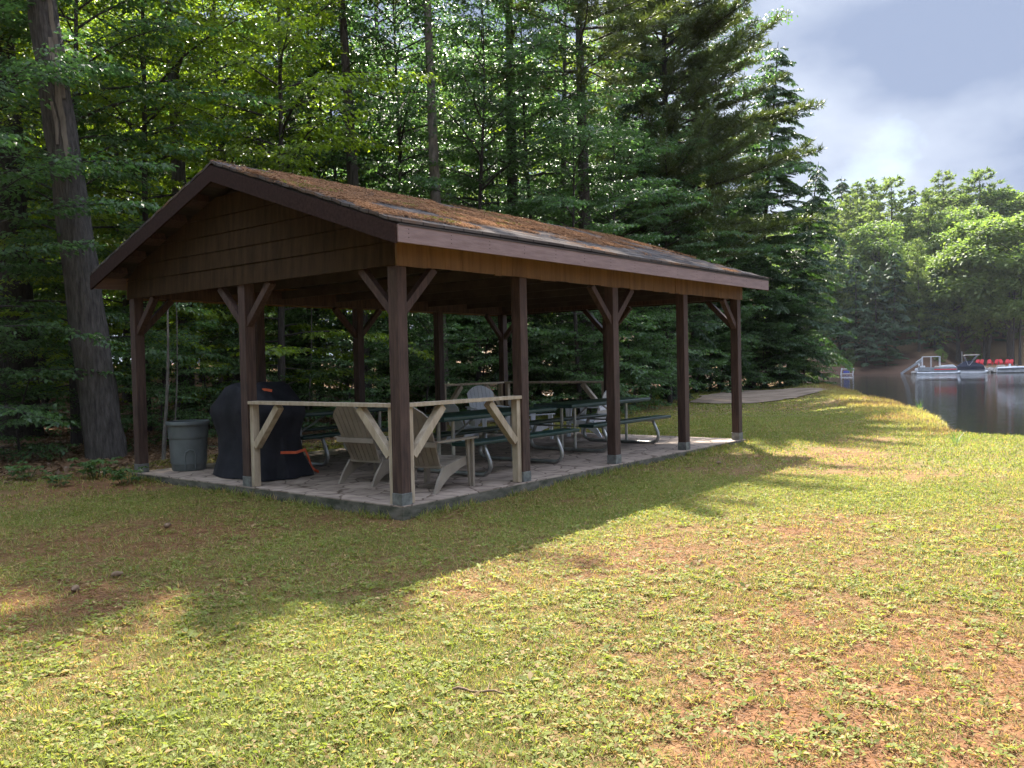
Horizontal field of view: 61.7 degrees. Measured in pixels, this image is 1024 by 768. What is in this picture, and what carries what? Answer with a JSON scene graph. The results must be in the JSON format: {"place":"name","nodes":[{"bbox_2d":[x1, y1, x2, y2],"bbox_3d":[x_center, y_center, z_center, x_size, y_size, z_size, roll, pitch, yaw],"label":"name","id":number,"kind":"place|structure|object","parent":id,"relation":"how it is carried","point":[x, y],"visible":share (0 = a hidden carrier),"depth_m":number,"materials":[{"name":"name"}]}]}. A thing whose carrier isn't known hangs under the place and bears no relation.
{"place":"outdoors","nodes":[
{"label":"outdoors","id":0,"kind":"place"},
{"bbox_2d":[133,430,745,507],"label":"pavement","id":1,"kind":"structure","parent":0,"point":[355,486],"depth_m":11.82,"materials":[{"name":"concrete"}]},
{"bbox_2d":[165,419,209,470],"bbox_3d":[-4.725,0.893,12.531,0.616,0.713,0.616,0,2,39],"label":"trash can","id":2,"kind":"object","parent":1,"relation":"on","point":[188,439],"visible":1,"depth_m":12.31,"materials":[{"name":"grey plastic"}]},
{"bbox_2d":[210,382,318,480],"bbox_3d":[-3.390,0.599,11.682,1.488,1.263,1.040,0,2,39],"label":"covered grill","id":3,"kind":"object","parent":1,"relation":"on","point":[282,456],"visible":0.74,"depth_m":11.31,"materials":[{"name":"black fabric"}]},
{"bbox_2d":[300,407,387,465],"bbox_3d":[-2.771,0.790,13.545,1.585,0.783,2.440,0,2,40],"label":"picnic table","id":4,"kind":"object","parent":1,"relation":"on","point":[322,413],"visible":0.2,"depth_m":12.95,"materials":[{"name":"wood"}]},
{"bbox_2d":[333,406,416,486],"bbox_3d":[-1.741,0.726,10.740,0.800,1.007,0.956,0,2,35],"label":"garden chair","id":5,"kind":"object","parent":1,"relation":"on","point":[358,440],"visible":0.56,"depth_m":10.51,"materials":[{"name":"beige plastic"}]},
{"bbox_2d":[90,160,768,505],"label":"picnic pavilion","id":6,"kind":"structure","parent":1,"relation":"on","point":[245,247],"depth_m":10.84,"materials":[{"name":"brown paint"}]},
{"bbox_2d":[210,159,739,271],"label":"pine needles","id":7,"kind":"object","parent":6,"relation":"on","point":[348,192],"visible":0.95,"depth_m":11.15,"materials":[{"name":"brown plant"}]},
{"bbox_2d":[413,407,477,493],"bbox_3d":[-0.965,0.726,10.035,0.800,1.007,0.956,0,2,30],"label":"garden chair","id":8,"kind":"object","parent":1,"relation":"on","point":[427,458],"visible":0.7,"depth_m":9.86,"materials":[{"name":"beige wood"}]},
{"bbox_2d":[387,407,579,476],"bbox_3d":[-0.385,0.775,12.010,1.585,0.783,2.440,0,2,39],"label":"picnic table","id":9,"kind":"object","parent":1,"relation":"on","point":[470,416],"visible":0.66,"depth_m":11.75,"materials":[{"name":"wood"}]},
{"bbox_2d":[465,385,509,437],"bbox_3d":[-0.520,0.541,17.283,0.800,1.007,0.956,-2,1,-19],"label":"lounge chair","id":10,"kind":"object","parent":1,"relation":"on","point":[481,392],"visible":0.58,"depth_m":17.54,"materials":[{"name":"white plastic"}]},
{"bbox_2d":[565,391,606,436],"bbox_3d":[1.578,0.517,16.758,0.937,0.987,0.784,0,2,32],"label":"lounge chair","id":11,"kind":"object","parent":1,"relation":"on","point":[601,410],"visible":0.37,"depth_m":16.62,"materials":[{"name":"white plastic"}]},
{"bbox_2d":[529,397,670,452],"bbox_3d":[1.414,0.673,14.579,1.585,0.783,2.440,0,2,39],"label":"picnic table","id":12,"kind":"object","parent":1,"relation":"on","point":[574,405],"visible":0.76,"depth_m":14.26,"materials":[{"name":"wood"}]},
{"bbox_2d":[0,364,1023,767],"bbox_3d":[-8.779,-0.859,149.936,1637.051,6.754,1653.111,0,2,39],"label":"ground","id":13,"kind":"structure","parent":0,"point":[756,708],"depth_m":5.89,"materials":[{"name":"green plant"}]},
{"bbox_2d":[0,321,81,463],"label":"shrub","id":14,"kind":"object","parent":13,"relation":"on","point":[17,439],"visible":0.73,"depth_m":14.79,"materials":[{"name":"green plant"}]},
{"bbox_2d":[0,0,157,439],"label":"hardwood tree","id":15,"kind":"object","parent":13,"relation":"on","point":[24,291],"visible":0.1,"depth_m":17.42,"materials":[{"name":"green plant"}]},
{"bbox_2d":[0,0,170,405],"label":"young tree","id":16,"kind":"object","parent":13,"relation":"on","point":[33,216],"visible":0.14,"depth_m":17.26,"materials":[{"name":"green plant"}]},
{"bbox_2d":[2,19,169,425],"bbox_3d":[-10.951,-3.534,19.800,5.398,9.547,6.108,-2,2,-28],"label":"young tree","id":17,"kind":"object","parent":13,"relation":"on","point":[91,132],"visible":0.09,"depth_m":19.61,"materials":[{"name":"green plant"}]},
{"bbox_2d":[0,0,178,430],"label":"young tree","id":18,"kind":"object","parent":13,"relation":"on","point":[66,165],"visible":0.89,"depth_m":13.97,"materials":[{"name":"green plant"}]},
{"bbox_2d":[66,456,123,478],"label":"plant","id":19,"kind":"object","parent":13,"relation":"on","point":[91,465],"visible":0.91,"depth_m":12.34,"materials":[{"name":"green plant"}]},
{"bbox_2d":[11,1,191,367],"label":"young tree","id":20,"kind":"object","parent":13,"relation":"on","point":[109,242],"visible":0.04,"depth_m":22.48,"materials":[{"name":"green plant"}]},
{"bbox_2d":[27,0,201,459],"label":"maple tree","id":21,"kind":"object","parent":13,"relation":"on","point":[103,434],"visible":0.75,"depth_m":14.61,"materials":[{"name":"brown plant"}]},
{"bbox_2d":[26,0,245,402],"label":"young tree","id":22,"kind":"object","parent":13,"relation":"on","point":[125,302],"visible":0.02,"depth_m":26.09,"materials":[{"name":"green plant"}]},
{"bbox_2d":[0,0,280,444],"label":"young tree","id":23,"kind":"object","parent":13,"relation":"on","point":[77,437],"visible":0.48,"depth_m":16.21,"materials":[{"name":"green plant"}]},
{"bbox_2d":[0,0,309,430],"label":"young tree","id":24,"kind":"object","parent":13,"relation":"on","point":[98,190],"visible":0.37,"depth_m":17.95,"materials":[{"name":"green plant"}]},
{"bbox_2d":[114,223,212,459],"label":"sapling","id":25,"kind":"object","parent":13,"relation":"on","point":[163,456],"visible":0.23,"depth_m":14.45,"materials":[{"name":"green plant"}]},
{"bbox_2d":[65,0,275,419],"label":"hardwood tree","id":26,"kind":"object","parent":13,"relation":"on","point":[179,175],"visible":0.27,"depth_m":20.79,"materials":[{"name":"green plant"}]},
{"bbox_2d":[110,323,231,452],"bbox_3d":[-6.626,0.148,16.254,2.502,2.595,2.832,-1,1,-2],"label":"shrub","id":27,"kind":"object","parent":13,"relation":"on","point":[150,391],"visible":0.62,"depth_m":16.15,"materials":[{"name":"green plant"}]},
{"bbox_2d":[47,0,367,386],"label":"young tree","id":28,"kind":"object","parent":13,"relation":"on","point":[266,164],"visible":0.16,"depth_m":22.04,"materials":[{"name":"green plant"}]},
{"bbox_2d":[130,302,291,436],"bbox_3d":[-6.705,-0.236,18.800,3.399,3.114,3.002,-1,2,27],"label":"shrub","id":29,"kind":"object","parent":13,"relation":"on","point":[236,370],"visible":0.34,"depth_m":18.60,"materials":[{"name":"green plant"}]},
{"bbox_2d":[146,0,291,393],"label":"hardwood tree","id":30,"kind":"object","parent":13,"relation":"on","point":[221,379],"visible":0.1,"depth_m":25.49,"materials":[{"name":"green plant"}]},
{"bbox_2d":[71,0,441,405],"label":"young tree","id":31,"kind":"object","parent":13,"relation":"on","point":[281,349],"visible":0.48,"depth_m":18.59,"materials":[{"name":"green plant"}]},
{"bbox_2d":[182,305,342,421],"bbox_3d":[-6.184,-0.502,21.000,3.776,3.460,3.336,-2,2,-29],"label":"shrub","id":32,"kind":"object","parent":13,"relation":"on","point":[289,314],"visible":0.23,"depth_m":21.07,"materials":[{"name":"green plant"}]},
{"bbox_2d":[152,0,466,407],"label":"young tree","id":33,"kind":"object","parent":13,"relation":"on","point":[343,178],"visible":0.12,"depth_m":24.88,"materials":[{"name":"green plant"}]},
{"bbox_2d":[0,386,637,483],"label":"leaf litter","id":34,"kind":"object","parent":13,"relation":"on","point":[58,470],"visible":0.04,"depth_m":16.08,"materials":[{"name":"brown plant"}]},
{"bbox_2d":[235,0,406,409],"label":"hardwood tree","id":35,"kind":"object","parent":13,"relation":"on","point":[309,139],"visible":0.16,"depth_m":23.91,"materials":[{"name":"green plant"}]},
{"bbox_2d":[266,308,386,409],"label":"shrub","id":36,"kind":"object","parent":13,"relation":"on","point":[317,343],"visible":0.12,"depth_m":22.95,"materials":[{"name":"green plant"}]},
{"bbox_2d":[205,0,449,400],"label":"young tree","id":37,"kind":"object","parent":13,"relation":"on","point":[422,119],"visible":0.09,"depth_m":25.36,"materials":[{"name":"green plant"}]},
{"bbox_2d":[281,0,418,417],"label":"pine tree","id":38,"kind":"object","parent":13,"relation":"on","point":[352,169],"visible":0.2,"depth_m":21.92,"materials":[{"name":"plant"}]},
{"bbox_2d":[295,320,413,432],"bbox_3d":[-3.783,-0.047,19.214,2.805,2.815,3.178,-1,2,25],"label":"shrub","id":39,"kind":"object","parent":13,"relation":"on","point":[367,360],"visible":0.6,"depth_m":19.15,"materials":[{"name":"green plant"}]},
{"bbox_2d":[326,0,452,398],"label":"hardwood tree","id":40,"kind":"object","parent":13,"relation":"on","point":[400,70],"visible":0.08,"depth_m":30.09,"materials":[{"name":"green plant"}]},
{"bbox_2d":[325,310,464,407],"bbox_3d":[-3.679,-1.167,26.709,4.337,4.499,4.909,-2,1,-19],"label":"shrub","id":41,"kind":"object","parent":13,"relation":"on","point":[379,369],"visible":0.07,"depth_m":25.93,"materials":[{"name":"green plant"}]},
{"bbox_2d":[260,0,541,387],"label":"young tree","id":42,"kind":"object","parent":13,"relation":"on","point":[373,32],"visible":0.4,"depth_m":21.97,"materials":[{"name":"green plant"}]},
{"bbox_2d":[369,0,464,399],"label":"pine tree","id":43,"kind":"object","parent":13,"relation":"on","point":[433,155],"visible":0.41,"depth_m":21.69,"materials":[{"name":"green plant"}]},
{"bbox_2d":[333,74,500,400],"bbox_3d":[-2.386,-4.636,27.502,6.827,11.170,6.273,-1,1,6],"label":"young tree","id":44,"kind":"object","parent":13,"relation":"on","point":[396,160],"visible":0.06,"depth_m":26.88,"materials":[{"name":"green plant"}]},
{"bbox_2d":[340,2,518,201],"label":"hardwood tree","id":45,"kind":"object","parent":13,"relation":"on","point":[418,33],"visible":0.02,"depth_m":62.87,"materials":[{"name":"green plant"}]},
{"bbox_2d":[365,313,498,426],"bbox_3d":[-2.076,-0.320,20.098,3.680,3.259,3.248,-1,1,8],"label":"shrub","id":46,"kind":"object","parent":13,"relation":"on","point":[429,380],"visible":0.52,"depth_m":19.78,"materials":[{"name":"green plant"}]},
{"bbox_2d":[132,440,745,520],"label":"pavement kerb","id":47,"kind":"structure","parent":13,"relation":"on","point":[403,514],"depth_m":10.00,"materials":[{"name":"concrete"}]},
{"bbox_2d":[387,21,574,396],"bbox_3d":[-0.831,-6.003,31.846,7.714,13.750,8.097,-1,2,24],"label":"young tree","id":48,"kind":"object","parent":13,"relation":"on","point":[488,137],"visible":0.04,"depth_m":31.02,"materials":[{"name":"green plant"}]},
{"bbox_2d":[350,0,615,396],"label":"young tree","id":49,"kind":"object","parent":13,"relation":"on","point":[525,80],"visible":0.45,"depth_m":21.65,"materials":[{"name":"green plant"}]},
{"bbox_2d":[408,314,565,420],"bbox_3d":[-0.770,-0.699,22.562,4.154,3.806,3.670,-1,1,20],"label":"shrub","id":50,"kind":"object","parent":13,"relation":"on","point":[488,346],"visible":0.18,"depth_m":22.31,"materials":[{"name":"green plant"}]},
{"bbox_2d":[417,0,573,386],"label":"hardwood tree","id":51,"kind":"object","parent":13,"relation":"on","point":[512,180],"visible":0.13,"depth_m":25.70,"materials":[{"name":"green plant"}]},
{"bbox_2d":[406,29,605,377],"bbox_3d":[-0.273,-4.840,26.772,6.904,11.725,6.578,-2,2,-32],"label":"young tree","id":52,"kind":"object","parent":13,"relation":"on","point":[478,135],"visible":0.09,"depth_m":26.00,"materials":[{"name":"green plant"}]},
{"bbox_2d":[483,313,573,416],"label":"hemlock bush","id":53,"kind":"object","parent":13,"relation":"on","point":[537,320],"visible":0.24,"depth_m":22.72,"materials":[{"name":"green plant"}]},
{"bbox_2d":[396,0,670,403],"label":"young tree","id":54,"kind":"object","parent":13,"relation":"on","point":[545,62],"visible":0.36,"depth_m":23.02,"materials":[{"name":"green plant"}]},
{"bbox_2d":[487,31,624,317],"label":"hardwood tree","id":55,"kind":"object","parent":13,"relation":"on","point":[568,67],"visible":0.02,"depth_m":59.70,"materials":[{"name":"green plant"}]},
{"bbox_2d":[510,312,628,412],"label":"shrub","id":56,"kind":"object","parent":13,"relation":"on","point":[569,359],"visible":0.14,"depth_m":23.48,"materials":[{"name":"green plant"}]},
{"bbox_2d":[488,0,657,400],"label":"hardwood tree","id":57,"kind":"object","parent":13,"relation":"on","point":[565,63],"visible":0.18,"depth_m":27.58,"materials":[{"name":"green plant"}]},
{"bbox_2d":[452,0,699,410],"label":"pine tree","id":58,"kind":"object","parent":13,"relation":"on","point":[589,12],"visible":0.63,"depth_m":23.68,"materials":[{"name":"green plant"}]},
{"bbox_2d":[484,91,682,414],"bbox_3d":[1.544,-3.130,21.798,5.420,8.473,4.791,-1,1,-7],"label":"young tree","id":59,"kind":"object","parent":13,"relation":"on","point":[611,167],"visible":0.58,"depth_m":21.58,"materials":[{"name":"green plant"}]},
{"bbox_2d":[531,315,654,416],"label":"shrub","id":60,"kind":"object","parent":13,"relation":"on","point":[585,369],"visible":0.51,"depth_m":22.13,"materials":[{"name":"green plant"}]},
{"bbox_2d":[525,95,685,387],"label":"young tree","id":61,"kind":"object","parent":13,"relation":"on","point":[668,239],"visible":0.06,"depth_m":28.58,"materials":[{"name":"green plant"}]},
{"bbox_2d":[539,114,713,408],"bbox_3d":[2.920,-3.341,24.671,5.556,8.684,4.910,-1,1,-5],"label":"young tree","id":62,"kind":"object","parent":13,"relation":"on","point":[644,238],"visible":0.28,"depth_m":24.36,"materials":[{"name":"green plant"}]},
{"bbox_2d":[566,305,718,410],"bbox_3d":[3.555,-1.089,25.687,4.170,4.326,4.720,-2,2,-33],"label":"shrub","id":63,"kind":"object","parent":13,"relation":"on","point":[659,343],"visible":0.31,"depth_m":24.96,"materials":[{"name":"green plant"}]},
{"bbox_2d":[574,29,744,400],"bbox_3d":[4.491,-5.820,29.432,6.496,13.490,5.818,-1,1,8],"label":"hemlock tree","id":64,"kind":"object","parent":13,"relation":"on","point":[620,212],"visible":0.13,"depth_m":28.82,"materials":[{"name":"green plant"}]},
{"bbox_2d":[592,107,757,402],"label":"young tree","id":65,"kind":"object","parent":13,"relation":"on","point":[693,253],"visible":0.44,"depth_m":27.41,"materials":[{"name":"green plant"}]},
{"bbox_2d":[542,0,825,399],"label":"pine tree","id":66,"kind":"object","parent":13,"relation":"on","point":[704,66],"visible":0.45,"depth_m":28.67,"materials":[{"name":"green plant"}]},
{"bbox_2d":[589,0,819,390],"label":"young tree","id":67,"kind":"object","parent":13,"relation":"on","point":[783,168],"visible":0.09,"depth_m":36.59,"materials":[{"name":"green plant"}]},
{"bbox_2d":[661,292,765,392],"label":"shrub","id":68,"kind":"object","parent":13,"relation":"on","point":[744,338],"visible":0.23,"depth_m":35.33,"materials":[{"name":"green plant"}]},
{"bbox_2d":[673,236,762,389],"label":"young tree","id":69,"kind":"object","parent":13,"relation":"on","point":[734,264],"visible":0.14,"depth_m":36.33,"materials":[{"name":"green plant"}]},
{"bbox_2d":[660,84,787,389],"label":"hemlock tree","id":70,"kind":"object","parent":13,"relation":"on","point":[730,262],"visible":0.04,"depth_m":37.97,"materials":[{"name":"green plant"}]},
{"bbox_2d":[684,145,801,387],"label":"young tree","id":71,"kind":"object","parent":13,"relation":"on","point":[762,300],"visible":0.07,"depth_m":37.77,"materials":[{"name":"green plant"}]},
{"bbox_2d":[683,146,813,389],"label":"young tree","id":72,"kind":"object","parent":13,"relation":"on","point":[743,353],"visible":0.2,"depth_m":36.71,"materials":[{"name":"green plant"}]},
{"bbox_2d":[688,47,838,387],"bbox_3d":[11.128,-7.255,39.371,7.142,16.594,7.474,0,2,39],"label":"hemlock tree","id":73,"kind":"object","parent":13,"relation":"on","point":[785,185],"visible":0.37,"depth_m":38.61,"materials":[{"name":"green plant"}]},
{"bbox_2d":[719,290,825,389],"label":"shrub","id":74,"kind":"object","parent":13,"relation":"on","point":[800,341],"visible":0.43,"depth_m":37.38,"materials":[{"name":"green plant"}]},
{"bbox_2d":[721,205,829,381],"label":"young tree","id":75,"kind":"object","parent":13,"relation":"on","point":[802,269],"visible":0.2,"depth_m":38.40,"materials":[{"name":"green plant"}]},
{"bbox_2d":[742,162,856,383],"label":"hemlock tree","id":76,"kind":"object","parent":13,"relation":"on","point":[822,189],"visible":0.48,"depth_m":39.85,"materials":[{"name":"green plant"}]},
{"bbox_2d":[767,311,844,387],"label":"shrub","id":77,"kind":"object","parent":13,"relation":"on","point":[807,348],"visible":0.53,"depth_m":38.66,"materials":[{"name":"green plant"}]},
{"bbox_2d":[113,0,1023,363],"label":"sky","id":78,"kind":"structure","parent":0,"point":[912,90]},
{"bbox_2d":[458,301,1023,376],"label":"hill","id":79,"kind":"structure","parent":0,"point":[998,350],"depth_m":165.38,"materials":[{"name":"green plant"}]},
{"bbox_2d":[790,252,857,346],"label":"hardwood tree","id":80,"kind":"object","parent":79,"relation":"on","point":[846,303],"visible":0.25,"depth_m":166.91,"materials":[{"name":"green plant"}]},
{"bbox_2d":[817,235,863,351],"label":"hemlock tree","id":81,"kind":"object","parent":79,"relation":"on","point":[839,251],"visible":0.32,"depth_m":169.07,"materials":[{"name":"green plant"}]},
{"bbox_2d":[827,191,872,290],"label":"pine tree","id":82,"kind":"object","parent":79,"relation":"on","point":[850,224],"visible":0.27,"depth_m":183.94,"materials":[{"name":"green plant"}]},
{"bbox_2d":[826,252,880,358],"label":"hemlock tree","id":83,"kind":"object","parent":79,"relation":"on","point":[858,266],"visible":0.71,"depth_m":165.48,"materials":[{"name":"green plant"}]},
{"bbox_2d":[848,305,888,366],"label":"hemlock tree","id":84,"kind":"object","parent":79,"relation":"on","point":[866,349],"visible":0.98,"depth_m":161.22,"materials":[{"name":"green plant"}]},
{"bbox_2d":[841,262,911,356],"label":"hemlock tree","id":85,"kind":"object","parent":79,"relation":"on","point":[872,292],"visible":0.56,"depth_m":164.88,"materials":[{"name":"green plant"}]},
{"bbox_2d":[840,219,916,334],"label":"hardwood tree","id":86,"kind":"object","parent":79,"relation":"on","point":[864,242],"visible":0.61,"depth_m":175.25,"materials":[{"name":"green plant"}]},
{"bbox_2d":[866,314,908,365],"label":"hemlock tree","id":87,"kind":"object","parent":79,"relation":"on","point":[886,326],"visible":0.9,"depth_m":160.39,"materials":[{"name":"green plant"}]},
{"bbox_2d":[859,175,926,244],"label":"pine tree","id":88,"kind":"object","parent":79,"relation":"on","point":[884,187],"visible":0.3,"depth_m":191.32,"materials":[{"name":"green plant"}]},
{"bbox_2d":[872,250,926,355],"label":"hemlock tree","id":89,"kind":"object","parent":79,"relation":"on","point":[896,327],"visible":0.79,"depth_m":163.91,"materials":[{"name":"green plant"}]},
{"bbox_2d":[884,251,932,336],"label":"hardwood tree","id":90,"kind":"object","parent":79,"relation":"on","point":[902,265],"visible":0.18,"depth_m":172.22,"materials":[{"name":"green plant"}]},
{"bbox_2d":[897,237,941,351],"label":"pine tree","id":91,"kind":"object","parent":79,"relation":"on","point":[917,294],"visible":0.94,"depth_m":164.31,"materials":[{"name":"green plant"}]},
{"bbox_2d":[902,189,953,263],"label":"pine tree","id":92,"kind":"object","parent":79,"relation":"on","point":[921,232],"visible":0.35,"depth_m":179.83,"materials":[{"name":"green plant"}]},
{"bbox_2d":[908,169,964,238],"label":"pine tree","id":93,"kind":"object","parent":79,"relation":"on","point":[943,192],"visible":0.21,"depth_m":206.92,"materials":[{"name":"green plant"}]},
{"bbox_2d":[917,270,959,350],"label":"hemlock tree","id":94,"kind":"object","parent":79,"relation":"on","point":[937,326],"visible":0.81,"depth_m":164.06,"materials":[{"name":"green plant"}]},
{"bbox_2d":[907,242,999,361],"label":"hardwood tree","id":95,"kind":"object","parent":79,"relation":"on","point":[968,318],"visible":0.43,"depth_m":163.36,"materials":[{"name":"green plant"}]},
{"bbox_2d":[923,205,1015,336],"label":"hardwood tree","id":96,"kind":"object","parent":79,"relation":"on","point":[958,215],"visible":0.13,"depth_m":174.87,"materials":[{"name":"green plant"}]},
{"bbox_2d":[923,217,1023,360],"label":"hardwood tree","id":97,"kind":"object","parent":79,"relation":"on","point":[960,228],"visible":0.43,"depth_m":162.45,"materials":[{"name":"green plant"}]},
{"bbox_2d":[942,166,1013,237],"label":"tree","id":98,"kind":"object","parent":79,"relation":"on","point":[975,177],"visible":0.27,"depth_m":192.36,"materials":[{"name":"green plant"}]},
{"bbox_2d":[938,211,1023,362],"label":"hardwood tree","id":99,"kind":"object","parent":79,"relation":"on","point":[1014,236],"visible":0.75,"depth_m":158.03,"materials":[{"name":"green plant"}]},
{"bbox_2d":[972,186,1023,218],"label":"hardwood tree","id":100,"kind":"object","parent":79,"relation":"on","point":[1011,210],"visible":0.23,"depth_m":189.96,"materials":[{"name":"green plant"}]},
{"bbox_2d":[988,259,1023,364],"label":"hardwood tree","id":101,"kind":"object","parent":79,"relation":"on","point":[997,272],"visible":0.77,"depth_m":155.50,"materials":[{"name":"green plant"}]},
{"bbox_2d":[992,253,1023,364],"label":"hardwood tree","id":102,"kind":"object","parent":79,"relation":"on","point":[1020,295],"visible":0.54,"depth_m":155.80,"materials":[{"name":"green plant"}]},
{"bbox_2d":[690,388,833,402],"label":"path","id":103,"kind":"structure","parent":0,"point":[751,396],"depth_m":31.28,"materials":[{"name":"concrete"}]},
{"bbox_2d":[803,373,1023,436],"bbox_3d":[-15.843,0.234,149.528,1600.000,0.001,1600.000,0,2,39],"label":"lake","id":104,"kind":"structure","parent":0,"point":[989,403],"depth_m":73.79,"materials":[{"name":"black liquid"}]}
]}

